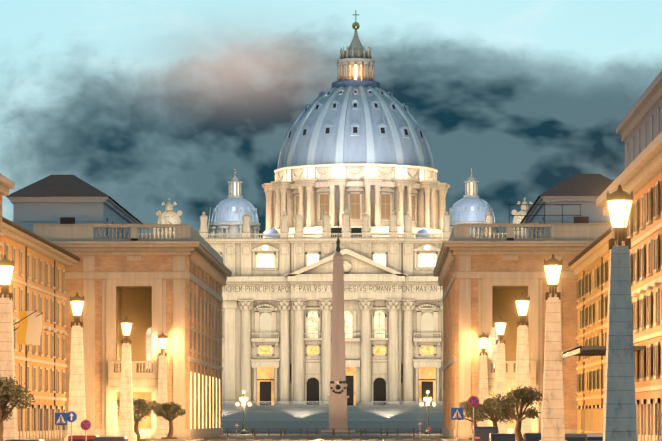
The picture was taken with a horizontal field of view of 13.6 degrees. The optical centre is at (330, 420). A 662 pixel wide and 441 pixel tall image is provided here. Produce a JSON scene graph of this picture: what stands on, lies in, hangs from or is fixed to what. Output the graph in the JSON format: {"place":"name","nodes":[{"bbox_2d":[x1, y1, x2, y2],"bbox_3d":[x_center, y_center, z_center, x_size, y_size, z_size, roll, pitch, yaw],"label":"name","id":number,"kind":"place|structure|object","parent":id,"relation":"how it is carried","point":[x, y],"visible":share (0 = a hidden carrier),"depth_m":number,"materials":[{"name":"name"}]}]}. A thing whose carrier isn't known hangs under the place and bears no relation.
{"place":"outdoors","nodes":[
{"label":"outdoors","id":0,"kind":"place"},
{"bbox_2d":[17,311,31,344],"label":"yellow flag","id":1,"kind":"object","parent":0,"point":[22,330],"visible":0.73,"depth_m":279.35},
{"bbox_2d":[2,236,64,430],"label":"building facade","id":2,"kind":"structure","parent":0,"point":[31,252],"depth_m":312.12,"materials":[{"name":"paint"}]},
{"bbox_2d":[6,246,63,391],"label":"windows","id":3,"kind":"structure","parent":2,"relation":"in","point":[46,319],"depth_m":313.77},
{"bbox_2d":[2,221,77,439],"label":"building","id":4,"kind":"structure","parent":2,"relation":"attached to","point":[23,239],"depth_m":312.10,"materials":[{"name":"paint"}]},
{"bbox_2d":[2,217,79,405],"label":"trim","id":5,"kind":"structure","parent":2,"relation":"attached to","point":[28,232],"depth_m":300.40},
{"bbox_2d":[21,408,63,430],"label":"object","id":6,"kind":"structure","parent":2,"relation":"in","point":[40,419],"depth_m":313.69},
{"bbox_2d":[26,311,41,344],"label":"white flag","id":7,"kind":"object","parent":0,"point":[34,330],"visible":0.92,"depth_m":279.35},
{"bbox_2d":[55,413,66,424],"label":"sign plate","id":8,"kind":"object","parent":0,"point":[57,415],"visible":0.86,"depth_m":150.00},
{"bbox_2d":[67,411,76,421],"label":"arrow sign","id":9,"kind":"object","parent":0,"point":[74,417],"visible":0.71,"depth_m":150.29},
{"bbox_2d":[158,332,167,356],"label":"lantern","id":10,"kind":"object","parent":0,"point":[162,336],"depth_m":338.89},
{"bbox_2d":[44,439,471,440],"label":"road","id":11,"kind":"structure","parent":0,"point":[203,439],"depth_m":323.42,"materials":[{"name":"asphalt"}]},
{"bbox_2d":[64,326,85,440],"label":"obelisk lamp post","id":12,"kind":"object","parent":11,"relation":"on","point":[77,404],"visible":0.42,"depth_m":232.59,"materials":[{"name":"stone"}]},
{"bbox_2d":[70,292,84,326],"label":"street lamp","id":13,"kind":"object","parent":12,"relation":"on","point":[77,297],"depth_m":232.85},
{"bbox_2d":[116,343,136,440],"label":"obelisk lamp post","id":14,"kind":"object","parent":11,"relation":"on","point":[126,422],"visible":0.84,"depth_m":285.57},
{"bbox_2d":[120,316,132,344],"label":"street lamp","id":15,"kind":"object","parent":14,"relation":"on","point":[126,320],"depth_m":285.86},
{"bbox_2d":[154,355,168,438],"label":"obelisk lamp post","id":16,"kind":"object","parent":11,"relation":"on","point":[162,427],"visible":0.62,"depth_m":338.60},
{"bbox_2d":[477,355,489,426],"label":"obelisk lamp post","id":17,"kind":"object","parent":11,"relation":"on","point":[483,382],"visible":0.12,"depth_m":337.89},
{"bbox_2d":[472,427,496,440],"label":"van","id":18,"kind":"object","parent":11,"relation":"on","point":[482,433],"visible":0.62,"depth_m":233.07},
{"bbox_2d":[489,433,514,440],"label":"car","id":19,"kind":"object","parent":11,"relation":"on","point":[502,435],"visible":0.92,"depth_m":197.23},
{"bbox_2d":[489,435,515,440],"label":"blue car windows","id":20,"kind":"structure","parent":19,"relation":"attached to","point":[502,438],"depth_m":196.96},
{"bbox_2d":[524,433,540,440],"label":"car","id":21,"kind":"object","parent":11,"relation":"on","point":[532,434],"visible":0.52,"depth_m":204.14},
{"bbox_2d":[523,434,540,440],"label":"blue car windows","id":22,"kind":"structure","parent":21,"relation":"attached to","point":[533,438],"depth_m":203.86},
{"bbox_2d":[565,433,586,440],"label":"car","id":23,"kind":"object","parent":11,"relation":"on","point":[575,435],"visible":0.46,"depth_m":196.14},
{"bbox_2d":[565,437,585,440],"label":"grey car windows","id":24,"kind":"structure","parent":23,"relation":"attached to","point":[575,438],"depth_m":195.84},
{"bbox_2d":[585,433,602,436],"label":"car","id":25,"kind":"object","parent":11,"relation":"on","point":[594,434],"visible":0.23,"depth_m":201.14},
{"bbox_2d":[587,437,602,440],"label":"white car windows","id":26,"kind":"structure","parent":25,"relation":"attached to","point":[594,438],"depth_m":200.76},
{"bbox_2d":[197,436,449,440],"bbox_3d":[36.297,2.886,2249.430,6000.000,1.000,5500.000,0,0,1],"label":"ground","id":27,"kind":"structure","parent":0,"point":[332,438],"depth_m":362.61,"materials":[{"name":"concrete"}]},
{"bbox_2d":[0,194,1,291],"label":"building","id":28,"kind":"structure","parent":27,"relation":"on","point":[1,226],"depth_m":262.28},
{"bbox_2d":[0,173,14,297],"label":"light orange trim","id":29,"kind":"structure","parent":28,"relation":"attached to","point":[6,184],"depth_m":260.44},
{"bbox_2d":[0,298,17,440],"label":"obelisk lamp post","id":30,"kind":"object","parent":27,"relation":"on","point":[7,364],"visible":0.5,"depth_m":179.64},
{"bbox_2d":[0,255,14,300],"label":"street lamp","id":31,"kind":"object","parent":30,"relation":"on","point":[4,261],"depth_m":179.84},
{"bbox_2d":[0,375,35,440],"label":"olive tree","id":32,"kind":"object","parent":27,"relation":"on","point":[11,392],"depth_m":164.58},
{"bbox_2d":[5,439,43,440],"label":"car","id":33,"kind":"object","parent":27,"relation":"on","point":[24,440],"visible":0.98,"depth_m":136.43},
{"bbox_2d":[68,435,97,440],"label":"car","id":34,"kind":"object","parent":27,"relation":"on","point":[81,437],"visible":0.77,"depth_m":174.80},
{"bbox_2d":[94,436,126,440],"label":"car","id":35,"kind":"object","parent":27,"relation":"on","point":[109,438],"visible":0.98,"depth_m":158.73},
{"bbox_2d":[33,224,231,438],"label":"building","id":36,"kind":"structure","parent":27,"relation":"on","point":[190,240],"depth_m":340.20,"materials":[{"name":"stone"}]},
{"bbox_2d":[8,196,140,238],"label":"rooftop building","id":37,"kind":"structure","parent":36,"relation":"on","point":[28,212],"depth_m":352.45,"materials":[{"name":"paint"}]},
{"bbox_2d":[6,175,142,223],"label":"roof","id":38,"kind":"structure","parent":37,"relation":"on","point":[60,185],"depth_m":353.56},
{"bbox_2d":[60,217,127,237],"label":"window","id":39,"kind":"structure","parent":37,"relation":"in","point":[67,220],"depth_m":352.30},
{"bbox_2d":[116,391,151,428],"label":"door interior","id":40,"kind":"object","parent":36,"relation":"in","point":[117,409],"visible":0.43,"depth_m":340.27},
{"bbox_2d":[117,286,151,372],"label":"alcove","id":41,"kind":"object","parent":36,"relation":"on","point":[134,303],"visible":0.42,"depth_m":347.18},
{"bbox_2d":[146,327,151,369],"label":"window frame","id":42,"kind":"object","parent":41,"relation":"in","point":[146,348],"visible":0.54,"depth_m":346.98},
{"bbox_2d":[147,327,150,367],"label":"window","id":43,"kind":"structure","parent":42,"relation":"in","point":[148,342],"depth_m":347.06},
{"bbox_2d":[118,392,151,428],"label":"doorway","id":44,"kind":"structure","parent":36,"relation":"in","point":[146,423],"depth_m":342.71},
{"bbox_2d":[190,372,219,428],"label":"lit slots","id":45,"kind":"object","parent":36,"relation":"in","point":[202,401],"visible":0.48,"depth_m":361.03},
{"bbox_2d":[190,292,219,359],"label":"windows","id":46,"kind":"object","parent":36,"relation":"in","point":[206,324],"visible":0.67,"depth_m":375.28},
{"bbox_2d":[115,398,162,440],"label":"olive tree","id":47,"kind":"object","parent":27,"relation":"on","point":[139,404],"depth_m":299.74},
{"bbox_2d":[153,401,185,438],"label":"olive tree","id":48,"kind":"object","parent":27,"relation":"on","point":[172,414],"depth_m":329.49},
{"bbox_2d":[222,406,442,429],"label":"steps","id":49,"kind":"structure","parent":27,"relation":"on","point":[324,425],"depth_m":665.93,"materials":[{"name":"stone"}]},
{"bbox_2d":[222,411,442,420],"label":"steps","id":50,"kind":"structure","parent":49,"relation":"on","point":[328,412],"depth_m":695.61,"materials":[{"name":"stone"}]},
{"bbox_2d":[222,413,442,418],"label":"steps","id":51,"kind":"structure","parent":50,"relation":"on","point":[326,415],"depth_m":686.41,"materials":[{"name":"stone"}]},
{"bbox_2d":[222,401,442,405],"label":"sagrato railing","id":52,"kind":"object","parent":50,"relation":"on","point":[299,402],"visible":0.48,"depth_m":715.64,"materials":[{"name":"grey"}]},
{"bbox_2d":[459,401,485,439],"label":"olive tree","id":53,"kind":"object","parent":27,"relation":"on","point":[464,405],"depth_m":324.09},
{"bbox_2d":[473,408,473,440],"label":"sign pole","id":54,"kind":"object","parent":27,"relation":"on","point":[473,424],"visible":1,"depth_m":149.62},
{"bbox_2d":[469,397,477,405],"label":"blue no-parking sign","id":55,"kind":"object","parent":54,"relation":"attached to","point":[473,399],"visible":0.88,"depth_m":149.57,"materials":[{"name":"blue"}]},
{"bbox_2d":[471,397,514,432],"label":"olive tree","id":56,"kind":"object","parent":27,"relation":"on","point":[486,408],"depth_m":271.04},
{"bbox_2d":[495,343,507,432],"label":"lamp obelisk","id":57,"kind":"object","parent":27,"relation":"on","point":[500,380],"visible":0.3,"depth_m":284.91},
{"bbox_2d":[495,316,506,343],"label":"street lamp","id":58,"kind":"object","parent":57,"relation":"on","point":[503,321],"depth_m":285.14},
{"bbox_2d":[489,385,542,440],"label":"olive tree","id":59,"kind":"object","parent":27,"relation":"on","point":[524,395],"depth_m":214.16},
{"bbox_2d":[433,223,610,438],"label":"building","id":60,"kind":"structure","parent":27,"relation":"on","point":[571,238],"depth_m":339.32,"materials":[{"name":"stone"}]},
{"bbox_2d":[493,392,513,428],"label":"door glow","id":61,"kind":"object","parent":60,"relation":"attached to","point":[511,426],"depth_m":341.86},
{"bbox_2d":[492,286,527,371],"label":"alcove","id":62,"kind":"object","parent":60,"relation":"on","point":[504,306],"visible":0.38,"depth_m":346.31},
{"bbox_2d":[509,204,580,222],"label":"terrace pergola","id":63,"kind":"object","parent":60,"relation":"on","point":[544,215],"visible":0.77,"depth_m":345.27,"materials":[{"name":"black metal"}]},
{"bbox_2d":[522,196,610,237],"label":"wall","id":64,"kind":"structure","parent":60,"relation":"on","point":[589,209],"depth_m":351.18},
{"bbox_2d":[534,217,588,237],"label":"glass","id":65,"kind":"object","parent":64,"relation":"in","point":[581,219],"visible":0.27,"depth_m":351.06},
{"bbox_2d":[520,174,612,222],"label":"roof","id":66,"kind":"structure","parent":64,"relation":"on","point":[587,185],"depth_m":352.61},
{"bbox_2d":[514,325,531,437],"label":"lamp obelisk","id":67,"kind":"object","parent":27,"relation":"on","point":[522,368],"visible":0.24,"depth_m":231.93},
{"bbox_2d":[515,292,529,326],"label":"street lamp","id":68,"kind":"object","parent":67,"relation":"on","point":[522,297],"depth_m":232.13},
{"bbox_2d":[539,297,566,440],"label":"lamp obelisk","id":69,"kind":"object","parent":27,"relation":"on","point":[553,427],"visible":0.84,"depth_m":178.89,"materials":[{"name":"stone"}]},
{"bbox_2d":[543,254,562,299],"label":"street lamp","id":70,"kind":"object","parent":69,"relation":"on","point":[553,260],"depth_m":179.16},
{"bbox_2d":[603,246,636,440],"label":"lamp obelisk","id":71,"kind":"object","parent":27,"relation":"on","point":[619,422],"visible":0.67,"depth_m":125.91,"materials":[{"name":"stone"}]},
{"bbox_2d":[606,185,633,249],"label":"street lamp","id":72,"kind":"object","parent":71,"relation":"on","point":[619,194],"depth_m":126.18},
{"bbox_2d":[615,171,661,435],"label":"wall","id":73,"kind":"structure","parent":27,"relation":"on","point":[653,394],"depth_m":225.18,"materials":[{"name":"paint"}]},
{"bbox_2d":[563,345,645,358],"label":"hotel canopy","id":74,"kind":"object","parent":73,"relation":"attached to","point":[580,350],"visible":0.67,"depth_m":233.28,"materials":[{"name":"grey metal"}]},
{"bbox_2d":[616,180,661,377],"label":"windows","id":75,"kind":"structure","parent":73,"relation":"attached to","point":[643,275],"depth_m":227.16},
{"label":"basilica","id":76,"kind":"object","parent":27,"relation":"on","visible":0},
{"bbox_2d":[151,198,182,237],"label":"basilica clock","id":77,"kind":"object","parent":76,"relation":"attached to","point":[169,209],"visible":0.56,"depth_m":721.49,"materials":[{"name":"stone"}]},
{"bbox_2d":[162,214,176,229],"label":"basilica clock face","id":78,"kind":"object","parent":77,"relation":"attached to","point":[172,220],"visible":0.33,"depth_m":721.48},
{"bbox_2d":[209,169,259,237],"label":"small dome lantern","id":79,"kind":"object","parent":76,"relation":"on","point":[228,227],"visible":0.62,"depth_m":781.67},
{"bbox_2d":[211,198,258,222],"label":"dome","id":80,"kind":"structure","parent":79,"relation":"on","point":[225,210],"depth_m":780.83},
{"bbox_2d":[222,286,442,291],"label":"inscription","id":81,"kind":"object","parent":76,"relation":"attached to","point":[348,288],"visible":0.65,"depth_m":719.10,"materials":[{"name":"grey"}]},
{"bbox_2d":[331,228,371,236],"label":"railing","id":82,"kind":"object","parent":76,"relation":"on","point":[355,230],"depth_m":737.34,"materials":[{"name":"grey"}]},
{"bbox_2d":[262,163,449,237],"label":"dome drum","id":83,"kind":"object","parent":76,"relation":"on","point":[369,183],"visible":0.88,"depth_m":837.73,"materials":[{"name":"stone"}]},
{"bbox_2d":[297,194,413,219],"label":"drum windows","id":84,"kind":"structure","parent":83,"relation":"in","point":[355,208],"depth_m":837.48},
{"bbox_2d":[277,86,434,168],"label":"dome ribs","id":85,"kind":"object","parent":83,"relation":"on","point":[339,157],"visible":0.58,"depth_m":844.21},
{"bbox_2d":[332,80,379,87],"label":"lantern base ring","id":86,"kind":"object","parent":85,"relation":"on","point":[355,83],"depth_m":853.14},
{"bbox_2d":[336,31,374,80],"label":"dome lantern","id":87,"kind":"object","parent":86,"relation":"on","point":[354,54],"visible":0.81,"depth_m":855.85,"materials":[{"name":"stone"}]},
{"bbox_2d":[352,10,359,30],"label":"dome ball and cross","id":88,"kind":"object","parent":87,"relation":"on","point":[355,25],"visible":0.96,"depth_m":859.15,"materials":[{"name":"brown metal"}]},
{"bbox_2d":[281,87,430,167],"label":"dome","id":89,"kind":"structure","parent":83,"relation":"on","point":[357,153],"depth_m":841.88,"materials":[{"name":"metal"}]},
{"bbox_2d":[283,88,425,142],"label":"dormer window frames","id":90,"kind":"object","parent":89,"relation":"on","point":[292,130],"visible":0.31,"depth_m":845.03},
{"bbox_2d":[288,91,426,137],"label":"dome windows","id":91,"kind":"structure","parent":90,"relation":"attached to","point":[354,128],"depth_m":844.32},
{"bbox_2d":[280,89,430,167],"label":"dome rib edges","id":92,"kind":"object","parent":89,"relation":"on","point":[360,130],"visible":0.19,"depth_m":844.84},
{"bbox_2d":[450,168,494,236],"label":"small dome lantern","id":93,"kind":"object","parent":76,"relation":"on","point":[471,178],"visible":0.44,"depth_m":782.29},
{"bbox_2d":[449,197,494,221],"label":"small dome","id":94,"kind":"structure","parent":93,"relation":"on","point":[469,209],"depth_m":779.24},
{"bbox_2d":[511,198,532,237],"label":"basilica clock","id":95,"kind":"object","parent":76,"relation":"attached to","point":[524,208],"visible":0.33,"depth_m":719.77,"materials":[{"name":"stone"}]},
{"bbox_2d":[0,0,661,237],"label":"sky","id":96,"kind":"structure","parent":0,"point":[147,103],"materials":[{"name":"blue"}]},
{"bbox_2d":[138,232,525,405],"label":"basilica facade","id":97,"kind":"structure","parent":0,"point":[289,341],"depth_m":719.94,"materials":[{"name":"stone"}]},
{"bbox_2d":[157,204,526,232],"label":"statues","id":98,"kind":"object","parent":97,"relation":"on","point":[326,227],"visible":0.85,"depth_m":719.99,"materials":[{"name":"stone"}]},
{"bbox_2d":[257,363,435,405],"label":"doorways","id":99,"kind":"structure","parent":97,"relation":"in","point":[379,389],"depth_m":720.32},
{"bbox_2d":[257,367,435,405],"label":"door surround","id":100,"kind":"object","parent":97,"relation":"in","point":[268,372],"visible":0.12,"depth_m":720.94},
{"bbox_2d":[308,311,384,337],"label":"arched windows","id":101,"kind":"structure","parent":97,"relation":"in","point":[379,321],"depth_m":720.15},
{"bbox_2d":[257,245,435,266],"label":"attic windows","id":102,"kind":"structure","parent":97,"relation":"in","point":[270,260],"depth_m":720.88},
{"bbox_2d":[265,254,435,266],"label":"window frames","id":103,"kind":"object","parent":102,"relation":"attached to","point":[379,260],"visible":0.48,"depth_m":720.29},
{"bbox_2d":[260,312,432,337],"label":"arched windows","id":104,"kind":"structure","parent":97,"relation":"in","point":[426,322],"depth_m":720.89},
{"bbox_2d":[259,347,433,353],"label":"basilica mezzanine windows","id":105,"kind":"structure","parent":97,"relation":"in","point":[315,350],"depth_m":720.86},
{"bbox_2d":[265,226,429,237],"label":"small domes","id":106,"kind":"structure","parent":97,"relation":"on","point":[275,231],"depth_m":758.42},
{"bbox_2d":[223,430,441,435],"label":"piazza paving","id":107,"kind":"structure","parent":0,"point":[336,434],"depth_m":497.71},
{"bbox_2d":[237,394,246,433],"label":"lamp post","id":108,"kind":"object","parent":107,"relation":"on","point":[243,427],"visible":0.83,"depth_m":469.95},
{"bbox_2d":[236,390,251,405],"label":"lamp globes","id":109,"kind":"object","parent":108,"relation":"attached to","point":[245,399],"visible":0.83,"depth_m":469.64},
{"bbox_2d":[223,428,441,435],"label":"fence","id":110,"kind":"object","parent":107,"relation":"on","point":[316,432],"visible":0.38,"depth_m":431.83,"materials":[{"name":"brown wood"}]},
{"bbox_2d":[227,429,440,435],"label":"bollards","id":111,"kind":"object","parent":107,"relation":"on","point":[333,432],"visible":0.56,"depth_m":417.72,"materials":[{"name":"grey"}]},
{"bbox_2d":[321,252,354,431],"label":"obelisk","id":112,"kind":"object","parent":107,"relation":"on","point":[337,412],"visible":0.85,"depth_m":528.47,"materials":[{"name":"stone"}]},
{"bbox_2d":[330,221,345,393],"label":"bronze ornament","id":113,"kind":"object","parent":112,"relation":"attached to","point":[338,249],"visible":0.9,"depth_m":528.58,"materials":[{"name":"grey"}]},
{"bbox_2d":[421,393,430,433],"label":"lamp post","id":114,"kind":"object","parent":107,"relation":"on","point":[427,424],"visible":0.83,"depth_m":469.38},
{"bbox_2d":[420,391,435,405],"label":"lamp globes","id":115,"kind":"object","parent":114,"relation":"attached to","point":[428,404],"visible":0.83,"depth_m":468.99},
{"bbox_2d":[451,408,462,419],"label":"sign plate","id":116,"kind":"object","parent":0,"point":[454,410],"visible":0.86,"depth_m":149.59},
{"bbox_2d":[478,332,488,356],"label":"lantern","id":117,"kind":"object","parent":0,"point":[483,335],"depth_m":338.12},
{"bbox_2d":[492,327,499,367],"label":"window","id":118,"kind":"structure","parent":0,"point":[493,342],"depth_m":346.24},
{"bbox_2d":[492,327,497,368],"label":"window frame","id":119,"kind":"object","parent":118,"relation":"attached to","point":[495,336],"visible":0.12,"depth_m":346.17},
{"bbox_2d":[578,252,609,405],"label":"ochre wall","id":120,"kind":"structure","parent":0,"point":[594,401],"depth_m":310.63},
{"bbox_2d":[568,227,611,405],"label":"trim","id":121,"kind":"structure","parent":120,"relation":"attached to","point":[591,246],"depth_m":298.22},
{"bbox_2d":[570,233,610,432],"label":"facade","id":122,"kind":"structure","parent":120,"relation":"attached to","point":[590,418],"depth_m":312.35,"materials":[{"name":"paint"}]},
{"bbox_2d":[577,259,609,391],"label":"windows","id":123,"kind":"structure","parent":120,"relation":"attached to","point":[591,323],"depth_m":315.59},
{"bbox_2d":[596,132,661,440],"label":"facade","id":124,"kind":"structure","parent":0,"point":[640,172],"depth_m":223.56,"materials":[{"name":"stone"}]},
{"bbox_2d":[625,99,661,168],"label":"upper wall","id":125,"kind":"structure","parent":0,"point":[653,111],"depth_m":239.60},
{"bbox_2d":[616,70,661,166],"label":"roof cornice","id":126,"kind":"structure","parent":125,"relation":"attached to","point":[650,98],"depth_m":239.63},
{"bbox_2d":[626,111,658,167],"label":"windows","id":127,"kind":"structure","parent":125,"relation":"in","point":[644,139],"depth_m":240.37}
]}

